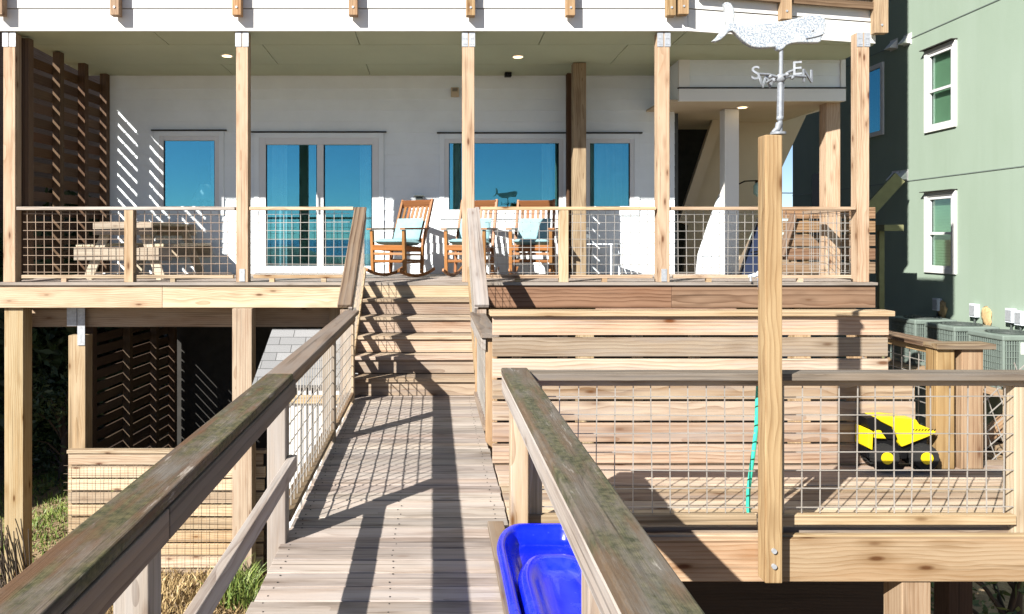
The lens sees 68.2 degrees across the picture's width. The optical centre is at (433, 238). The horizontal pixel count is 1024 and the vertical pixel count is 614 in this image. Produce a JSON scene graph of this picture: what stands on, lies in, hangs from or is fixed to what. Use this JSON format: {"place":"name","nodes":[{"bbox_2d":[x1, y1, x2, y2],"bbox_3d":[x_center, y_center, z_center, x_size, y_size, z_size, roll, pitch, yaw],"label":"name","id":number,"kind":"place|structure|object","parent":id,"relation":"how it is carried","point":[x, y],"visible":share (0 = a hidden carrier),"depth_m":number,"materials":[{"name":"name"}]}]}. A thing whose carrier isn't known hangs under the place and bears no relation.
{"place":"outdoors","nodes":[
{"label":"outdoors","id":0,"kind":"place"},
{"bbox_2d":[0,470,114,561],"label":"green grass","id":1,"kind":"structure","parent":0,"point":[54,513],"depth_m":11.22,"materials":[{"name":"green plant"}]},
{"bbox_2d":[355,286,474,395],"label":"porch stairs","id":2,"kind":"structure","parent":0,"point":[415,299],"depth_m":8.24,"materials":[{"name":"brown wood"}]},
{"bbox_2d":[337,207,366,396],"bbox_3d":[-0.884,0.626,8.300,0.146,2.020,1.657,0,0,0],"label":"stair guard","id":3,"kind":"object","parent":2,"relation":"attached to","point":[354,271],"visible":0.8,"depth_m":8.21,"materials":[{"name":"brown wood"}]},
{"bbox_2d":[467,207,488,374],"bbox_3d":[0.481,0.626,8.300,0.146,2.020,1.657,0,0,0],"label":"stair guard","id":4,"kind":"object","parent":2,"relation":"attached to","point":[477,280],"visible":0.76,"depth_m":8.16,"materials":[{"name":"brown wood"}]},
{"bbox_2d":[0,240,1023,613],"bbox_3d":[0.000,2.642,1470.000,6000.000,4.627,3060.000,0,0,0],"label":"ground","id":5,"kind":"structure","parent":0,"point":[980,594],"depth_m":10.94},
{"bbox_2d":[0,518,29,587],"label":"dry brush","id":6,"kind":"object","parent":5,"relation":"on","point":[4,571],"visible":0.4,"depth_m":8.82,"materials":[{"name":"brown plant"}]},
{"bbox_2d":[0,219,108,466],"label":"evergreen tree","id":7,"kind":"object","parent":5,"relation":"on","point":[49,353],"visible":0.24,"depth_m":13.17,"materials":[{"name":"green plant"}]},
{"bbox_2d":[1,361,112,495],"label":"shrub","id":8,"kind":"object","parent":5,"relation":"on","point":[60,413],"visible":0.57,"depth_m":12.60,"materials":[{"name":"green plant"}]},
{"bbox_2d":[0,32,166,439],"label":"neighbour house","id":9,"kind":"structure","parent":5,"relation":"on","point":[42,56],"depth_m":17.51,"materials":[{"name":"paint"}]},
{"bbox_2d":[36,179,167,430],"bbox_3d":[-7.281,1.539,16.438,4.120,5.740,3.819,0,0,0],"label":"evergreen tree","id":10,"kind":"object","parent":5,"relation":"on","point":[100,329],"visible":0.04,"depth_m":16.08,"materials":[{"name":"green plant"}]},
{"bbox_2d":[85,327,176,504],"bbox_3d":[-4.339,2.716,10.947,0.126,3.180,2.706,0,0,4],"label":"under deck screen","id":11,"kind":"object","parent":5,"relation":"on","point":[130,383],"visible":0.37,"depth_m":10.99,"materials":[{"name":"brown wood"}]},
{"bbox_2d":[0,564,266,613],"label":"dry grass","id":12,"kind":"structure","parent":5,"relation":"on","point":[173,582],"depth_m":8.49,"materials":[{"name":"beige plant"}]},
{"bbox_2d":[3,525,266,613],"bbox_3d":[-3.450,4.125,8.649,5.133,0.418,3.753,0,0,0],"label":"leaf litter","id":13,"kind":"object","parent":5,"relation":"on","point":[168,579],"visible":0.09,"depth_m":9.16,"materials":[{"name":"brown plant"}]},
{"bbox_2d":[110,329,167,396],"bbox_3d":[-6.572,1.067,19.538,4.518,6.700,4.407,0,0,30],"label":"evergreen tree","id":14,"kind":"object","parent":5,"relation":"on","point":[137,354],"depth_m":18.66,"materials":[{"name":"green plant"}]},
{"bbox_2d":[64,448,266,576],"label":"plank wall","id":15,"kind":"structure","parent":5,"relation":"on","point":[100,463],"depth_m":9.22,"materials":[{"name":"brown wood"}]},
{"bbox_2d":[196,553,266,610],"bbox_3d":[-2.215,3.953,8.591,0.991,0.538,1.193,0,0,0],"label":"grass tuft","id":16,"kind":"object","parent":5,"relation":"on","point":[248,583],"visible":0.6,"depth_m":8.50,"materials":[{"name":"green plant"}]},
{"bbox_2d":[252,329,357,527],"bbox_3d":[-1.411,2.642,8.610,1.172,3.128,0.720,0,0,0],"label":"shower enclosure","id":17,"kind":"object","parent":5,"relation":"on","point":[282,345],"visible":0.12,"depth_m":8.58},
{"bbox_2d":[245,396,508,613],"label":"boardwalk","id":18,"kind":"structure","parent":5,"relation":"on","point":[402,505],"depth_m":4.27,"materials":[{"name":"wood"}]},
{"bbox_2d":[0,310,358,613],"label":"boardwalk railing","id":19,"kind":"object","parent":18,"relation":"attached to","point":[104,558],"visible":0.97,"depth_m":2.47,"materials":[{"name":"brown wood"}]},
{"bbox_2d":[470,312,498,477],"bbox_3d":[0.444,1.474,6.740,0.144,1.464,1.720,0,0,0],"label":"boardwalk railing","id":20,"kind":"object","parent":18,"relation":"attached to","point":[481,324],"visible":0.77,"depth_m":6.21,"materials":[{"name":"orange wood"}]},
{"bbox_2d":[488,368,704,613],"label":"boardwalk railing","id":21,"kind":"object","parent":18,"relation":"attached to","point":[625,566],"visible":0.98,"depth_m":2.05,"materials":[{"name":"brown wood"}]},
{"bbox_3d":[0.645,1.706,3.130,0.430,0.200,1.460,0,0,0],"label":"side shelf","id":22,"kind":"object","parent":18,"relation":"attached to","visible":0},
{"bbox_2d":[497,523,580,613],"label":"plastic tub","id":23,"kind":"object","parent":22,"relation":"on","point":[540,569],"visible":0.64,"depth_m":3.36,"materials":[{"name":"blue plastic"}]},
{"bbox_2d":[0,274,877,582],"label":"porch deck","id":24,"kind":"structure","parent":5,"relation":"on","point":[242,310],"depth_m":9.05,"materials":[{"name":"brown wood"}]},
{"bbox_2d":[21,38,109,279],"bbox_3d":[-4.980,-0.984,10.256,0.126,2.980,2.005,0,0,4],"label":"privacy screen","id":25,"kind":"object","parent":24,"relation":"on","point":[58,170],"visible":0.85,"depth_m":9.94,"materials":[{"name":"brown wood"}]},
{"bbox_2d":[16,207,235,281],"bbox_3d":[-3.725,0.070,9.150,2.642,0.913,0.140,0,0,0],"label":"porch railing","id":26,"kind":"object","parent":24,"relation":"on","point":[130,247],"visible":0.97,"depth_m":9.12,"materials":[{"name":"brown wood"}]},
{"bbox_2d":[74,223,211,279],"bbox_3d":[-3.921,0.168,10.330,1.249,0.766,1.636,0,0,2],"label":"picnic table","id":27,"kind":"object","parent":24,"relation":"on","point":[185,233],"visible":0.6,"depth_m":9.57,"materials":[{"name":"brown wood"}]},
{"bbox_2d":[249,207,353,281],"bbox_3d":[-1.599,0.070,9.150,1.259,0.913,0.140,0,0,0],"label":"porch railing","id":28,"kind":"object","parent":24,"relation":"on","point":[322,277],"visible":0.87,"depth_m":9.14,"materials":[{"name":"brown wood"}]},
{"bbox_2d":[366,199,434,276],"bbox_3d":[-0.449,-0.020,10.400,0.655,1.088,0.852,0,0,34],"label":"rocking chair","id":29,"kind":"object","parent":24,"relation":"on","point":[404,248],"visible":0.93,"depth_m":10.35,"materials":[{"name":"orange wood"}]},
{"bbox_2d":[375,239,420,245],"bbox_3d":[-0.493,0.048,10.333,0.490,0.099,0.470,0,0,34],"label":"seat cushion","id":30,"kind":"object","parent":29,"relation":"on","point":[409,242],"visible":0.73,"depth_m":10.18,"materials":[{"name":"teal fabric"}]},
{"bbox_2d":[393,218,423,239],"bbox_3d":[-0.356,-0.132,10.537,0.450,0.307,0.187,0,0,34],"label":"back cushion","id":31,"kind":"object","parent":30,"relation":"on","point":[411,223],"visible":0.84,"depth_m":10.49,"materials":[{"name":"fabric"}]},
{"bbox_2d":[441,199,498,275],"bbox_3d":[0.526,-0.020,10.406,0.655,1.088,0.852,0,0,20],"label":"rocking chair","id":32,"kind":"object","parent":24,"relation":"on","point":[457,249],"visible":0.66,"depth_m":10.42,"materials":[{"name":"orange wood"}]},
{"bbox_2d":[448,239,490,244],"bbox_3d":[0.499,0.048,10.331,0.490,0.099,0.470,0,0,20],"label":"seat cushion","id":33,"kind":"object","parent":32,"relation":"on","point":[455,241],"visible":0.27,"depth_m":10.19,"materials":[{"name":"fabric"}]},
{"bbox_2d":[459,218,491,239],"bbox_3d":[0.583,-0.132,10.561,0.450,0.307,0.187,0,0,20],"label":"back cushion","id":34,"kind":"object","parent":33,"relation":"on","point":[484,224],"visible":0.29,"depth_m":10.51,"materials":[{"name":"fabric"}]},
{"bbox_2d":[506,199,557,274],"bbox_3d":[1.379,-0.020,10.408,0.655,1.088,0.852,0,0,14],"label":"rocking chair","id":35,"kind":"object","parent":24,"relation":"on","point":[513,267],"visible":0.71,"depth_m":10.48,"materials":[{"name":"orange wood"}]},
{"bbox_2d":[512,239,548,244],"bbox_3d":[1.359,0.048,10.331,0.490,0.099,0.470,0,0,14],"label":"seat cushion","id":36,"kind":"object","parent":35,"relation":"on","point":[532,241],"visible":0.71,"depth_m":10.13,"materials":[{"name":"teal fabric"}]},
{"bbox_2d":[518,218,550,239],"bbox_3d":[1.419,-0.132,10.568,0.450,0.307,0.187,0,0,14],"label":"back cushion","id":37,"kind":"object","parent":36,"relation":"on","point":[534,230],"visible":0.8,"depth_m":10.53,"materials":[{"name":"teal fabric"}]},
{"bbox_2d":[481,207,655,281],"bbox_3d":[1.635,0.070,9.150,2.115,0.913,0.140,0,0,0],"label":"porch railing","id":38,"kind":"object","parent":24,"relation":"on","point":[562,272],"visible":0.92,"depth_m":9.12,"materials":[{"name":"brown wood"}]},
{"bbox_2d":[566,63,585,274],"bbox_3d":[2.046,-0.969,10.875,0.180,2.990,0.750,0,0,0],"label":"porch divider","id":39,"kind":"object","parent":24,"relation":"on","point":[576,137],"visible":0.82,"depth_m":10.50,"materials":[{"name":"orange wood"}]},
{"bbox_2d":[586,223,620,274],"bbox_3d":[2.326,0.078,10.668,0.558,0.891,0.468,0,0,28],"label":"patio chair","id":40,"kind":"object","parent":24,"relation":"on","point":[592,244],"visible":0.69,"depth_m":10.73,"materials":[{"name":"white metal"}]},
{"bbox_2d":[738,217,757,274],"bbox_3d":[4.505,0.103,10.626,0.425,0.839,0.176,0,0,0],"label":"folded chair","id":41,"kind":"object","parent":24,"relation":"on","point":[751,259],"visible":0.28,"depth_m":10.60,"materials":[{"name":"blue fabric"}]},
{"bbox_2d":[748,271,757,281],"bbox_3d":[3.868,0.435,9.016,0.179,0.161,0.071,0,0,-9],"label":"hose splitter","id":42,"kind":"object","parent":24,"relation":"on","point":[754,275],"visible":0.73,"depth_m":9.00,"materials":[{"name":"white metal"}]},
{"bbox_2d":[670,207,855,281],"bbox_3d":[3.993,0.070,9.150,2.229,0.913,0.140,0,0,0],"label":"porch railing","id":43,"kind":"object","parent":24,"relation":"on","point":[708,278],"visible":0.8,"depth_m":9.14,"materials":[{"name":"brown wood"}]},
{"bbox_2d":[782,207,874,274],"bbox_3d":[5.722,0.034,10.973,1.447,0.985,0.195,0,0,0],"label":"board guard","id":44,"kind":"object","parent":24,"relation":"on","point":[804,263],"visible":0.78,"depth_m":10.95,"materials":[{"name":"brown wood"}]},
{"bbox_2d":[0,0,887,491],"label":"beach house","id":45,"kind":"structure","parent":5,"relation":"on","point":[380,110],"depth_m":11.25,"materials":[{"name":"paint"}]},
{"bbox_2d":[151,129,226,215],"bbox_3d":[-3.666,-0.992,11.368,1.127,1.287,0.277,0,0,0],"label":"window","id":46,"kind":"structure","parent":45,"relation":"in","point":[216,136],"depth_m":11.25,"materials":[{"name":"paint"}]},
{"bbox_2d":[193,184,210,205],"bbox_3d":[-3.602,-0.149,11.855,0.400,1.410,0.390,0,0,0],"label":"table lamp","id":47,"kind":"object","parent":45,"relation":"on","point":[203,192],"visible":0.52,"depth_m":11.74,"materials":[{"name":"glass"}]},
{"bbox_2d":[251,131,385,272],"bbox_3d":[-1.718,-0.545,11.359,2.025,2.129,0.298,0,0,0],"label":"sliding door","id":48,"kind":"structure","parent":45,"relation":"in","point":[270,147],"depth_m":11.26,"materials":[{"name":"paint"}]},
{"bbox_2d":[437,132,565,218],"bbox_3d":[1.057,-0.947,11.368,2.012,1.300,0.275,0,0,0],"label":"window","id":49,"kind":"structure","parent":45,"relation":"in","point":[450,142],"depth_m":11.26,"materials":[{"name":"paint"}]},
{"bbox_2d":[586,132,642,215],"bbox_3d":[2.647,-0.910,11.369,0.961,1.374,0.278,0,0,0],"label":"window","id":50,"kind":"structure","parent":45,"relation":"in","point":[606,152],"depth_m":11.43,"materials":[{"name":"paint"}]},
{"bbox_2d":[739,180,757,196],"bbox_3d":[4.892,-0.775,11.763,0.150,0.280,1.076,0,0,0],"label":"wall lantern","id":51,"kind":"object","parent":45,"relation":"attached to","point":[755,189],"depth_m":11.29,"materials":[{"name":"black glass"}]},
{"bbox_2d":[802,210,850,271],"bbox_3d":[5.265,0.026,9.920,0.130,0.830,1.360,0,0,0],"label":"side railing","id":52,"kind":"object","parent":45,"relation":"attached to","point":[816,212],"visible":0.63,"depth_m":10.06,"materials":[{"name":"brown wood"}]},
{"bbox_2d":[494,459,1023,613],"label":"side deck","id":53,"kind":"structure","parent":5,"relation":"on","point":[861,569],"depth_m":4.46,"materials":[{"name":"brown wood"}]},
{"bbox_2d":[489,308,914,463],"bbox_3d":[1.913,1.208,5.495,3.025,1.395,0.390,0,0,0],"label":"plank screen","id":54,"kind":"object","parent":53,"relation":"on","point":[828,346],"visible":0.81,"depth_m":5.33,"materials":[{"name":"brown wood"}]},
{"bbox_2d":[758,135,781,582],"bbox_3d":[1.791,0.633,3.990,0.090,2.361,0.109,0,0,0],"label":"tall post","id":55,"kind":"object","parent":53,"relation":"attached to","point":[769,358],"visible":1,"depth_m":3.95,"materials":[{"name":"orange wood"}]},
{"bbox_2d":[711,2,825,134],"bbox_3d":[1.786,-0.901,4.020,0.581,0.698,0.275,0,0,16],"label":"whale weathervane","id":56,"kind":"object","parent":55,"relation":"on","point":[778,36],"visible":0.99,"depth_m":3.96,"materials":[{"name":"metal"}]},
{"bbox_2d":[528,370,1023,532],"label":"side deck railing","id":57,"kind":"object","parent":53,"relation":"attached to","point":[1011,516],"visible":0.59,"depth_m":4.14,"materials":[{"name":"brown wood"}]},
{"bbox_2d":[746,386,757,512],"bbox_3d":[1.806,1.186,4.240,0.085,0.773,0.025,0,0,0],"label":"garden hose","id":58,"kind":"object","parent":57,"relation":"hanging from","point":[751,467],"visible":0.65,"depth_m":4.23,"materials":[{"name":"teal rubber"}]},
{"bbox_2d":[855,412,938,469],"bbox_3d":[3.222,1.408,5.226,0.476,0.360,0.201,0,0,0],"label":"toy truck","id":59,"kind":"object","parent":53,"relation":"on","point":[903,442],"visible":0.91,"depth_m":5.17,"materials":[{"name":"yellow plastic"}]},
{"bbox_2d":[846,331,995,469],"bbox_3d":[3.695,1.319,5.785,0.410,1.175,1.170,0,0,0],"label":"corner railing","id":60,"kind":"object","parent":53,"relation":"attached to","point":[954,355],"visible":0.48,"depth_m":5.23,"materials":[{"name":"orange wood"}]},
{"bbox_2d":[983,363,1023,459],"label":"steps","id":61,"kind":"structure","parent":53,"relation":"attached to","point":[995,441],"depth_m":5.88,"materials":[{"name":"wood"}]},
{"bbox_2d":[869,173,904,400],"bbox_3d":[9.027,1.437,14.800,0.999,5.537,1.200,0,0,0],"label":"neighbour stair","id":62,"kind":"object","parent":5,"relation":"on","point":[886,191],"visible":0.52,"depth_m":14.73,"materials":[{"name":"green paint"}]},
{"bbox_2d":[792,0,1023,426],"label":"green building","id":63,"kind":"structure","parent":5,"relation":"on","point":[946,108],"depth_m":14.49,"materials":[{"name":"paint"}]},
{"bbox_2d":[812,173,818,234],"bbox_3d":[9.975,-0.819,19.295,0.025,1.750,0.991,0,0,2],"label":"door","id":64,"kind":"structure","parent":63,"relation":"in","point":[815,177],"depth_m":19.60,"materials":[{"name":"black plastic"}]},
{"bbox_2d":[869,62,883,137],"bbox_3d":[9.902,-3.094,17.050,0.038,1.600,1.102,0,0,2],"label":"window","id":65,"kind":"structure","parent":63,"relation":"in","point":[880,65],"depth_m":16.54,"materials":[{"name":"white paint"}]},
{"bbox_2d":[884,38,897,51],"bbox_3d":[9.808,-4.165,16.125,0.167,0.230,0.260,0,0,0],"label":"wall vent","id":66,"kind":"object","parent":63,"relation":"attached to","point":[892,45],"depth_m":16.06,"materials":[{"name":"white paint"}]},
{"bbox_2d":[885,170,899,180],"bbox_3d":[9.806,-1.337,16.062,0.167,0.230,0.260,0,0,0],"label":"wall vent","id":67,"kind":"object","parent":63,"relation":"attached to","point":[897,172],"depth_m":16.10,"materials":[{"name":"white paint"}]},
{"bbox_2d":[898,169,907,180],"bbox_3d":[9.797,-1.330,15.756,0.167,0.230,0.260,0,0,0],"label":"wall vent","id":68,"kind":"object","parent":63,"relation":"attached to","point":[903,174],"depth_m":15.66,"materials":[{"name":"white paint"}]},
{"bbox_2d":[897,32,911,46],"bbox_3d":[9.793,-4.145,15.637,0.167,0.230,0.260,0,0,0],"label":"wall vent","id":69,"kind":"object","parent":63,"relation":"attached to","point":[906,40],"depth_m":15.57,"materials":[{"name":"white paint"}]},
{"bbox_2d":[932,298,941,316],"bbox_3d":[9.740,1.525,14.597,0.211,0.732,0.197,0,0,0],"label":"disconnect box","id":70,"kind":"object","parent":63,"relation":"attached to","point":[936,304],"visible":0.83,"depth_m":14.58,"materials":[{"name":"white metal"}]},
{"bbox_2d":[919,38,957,132],"bbox_3d":[9.839,-2.938,14.573,0.223,1.658,0.981,0,0,2],"label":"window","id":71,"kind":"structure","parent":63,"relation":"in","point":[944,53],"depth_m":14.65,"materials":[{"name":"white paint"}]},
{"bbox_2d":[919,189,957,273],"bbox_3d":[9.877,-0.133,14.572,0.300,1.607,0.981,0,0,2],"label":"window","id":72,"kind":"structure","parent":63,"relation":"in","point":[945,201],"depth_m":14.65,"materials":[{"name":"white paint"}]},
{"bbox_2d":[938,300,947,317],"bbox_3d":[9.816,1.364,14.478,0.047,0.384,0.287,0,0,0],"label":"foam patch","id":73,"kind":"object","parent":63,"relation":"attached to","point":[942,312],"visible":0.92,"depth_m":14.45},
{"bbox_2d":[969,303,979,322],"bbox_3d":[9.707,1.540,13.542,0.211,0.732,0.197,0,0,0],"label":"disconnect box","id":74,"kind":"object","parent":63,"relation":"attached to","point":[974,310],"visible":0.77,"depth_m":13.51,"materials":[{"name":"white metal"}]},
{"bbox_2d":[981,306,991,325],"bbox_3d":[9.776,1.377,13.287,0.047,0.388,0.272,0,0,0],"label":"foam patch","id":75,"kind":"object","parent":63,"relation":"attached to","point":[986,314],"visible":0.88,"depth_m":13.26,"materials":[{"name":"beige"}]},
{"bbox_2d":[1005,308,1016,329],"bbox_3d":[9.680,1.542,12.649,0.211,0.732,0.197,0,0,0],"label":"disconnect box","id":76,"kind":"object","parent":63,"relation":"attached to","point":[1009,315],"visible":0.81,"depth_m":12.65,"materials":[{"name":"white metal"}]},
{"bbox_2d":[1014,310,1023,329],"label":"disconnect box","id":77,"kind":"object","parent":63,"relation":"attached to","point":[1019,317],"visible":0.78,"depth_m":12.43,"materials":[{"name":"white metal"}]},
{"bbox_2d":[886,356,1002,426],"bbox_3d":[9.160,3.384,13.050,1.120,2.044,4.100,0,0,0],"label":"condenser stand","id":78,"kind":"object","parent":5,"relation":"on","point":[990,390],"visible":0.01,"depth_m":13.67,"materials":[{"name":"brown wood"}]},
{"bbox_2d":[890,315,956,365],"bbox_3d":[9.340,1.922,14.345,0.790,0.878,0.800,0,0,0],"label":"condenser","id":79,"kind":"object","parent":78,"relation":"on","point":[910,325],"visible":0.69,"depth_m":14.19,"materials":[{"name":"paint"},{"name":"metal"}]},
{"bbox_2d":[924,321,999,368],"bbox_3d":[9.306,1.922,13.245,0.790,0.878,0.800,0,0,0],"label":"condenser","id":80,"kind":"object","parent":78,"relation":"on","point":[949,331],"visible":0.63,"depth_m":13.08,"materials":[{"name":"paint"},{"name":"metal"}]},
{"bbox_2d":[968,329,1023,389],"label":"condenser","id":81,"kind":"object","parent":78,"relation":"on","point":[1007,353],"visible":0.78,"depth_m":11.82,"materials":[{"name":"paint"},{"name":"metal"}]},
{"bbox_2d":[931,581,1023,613],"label":"shrub","id":82,"kind":"object","parent":5,"relation":"on","point":[1015,605],"visible":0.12,"depth_m":6.87,"materials":[{"name":"green plant"}]},
{"bbox_2d":[749,145,792,239],"label":"sky","id":83,"kind":"structure","parent":0,"point":[787,169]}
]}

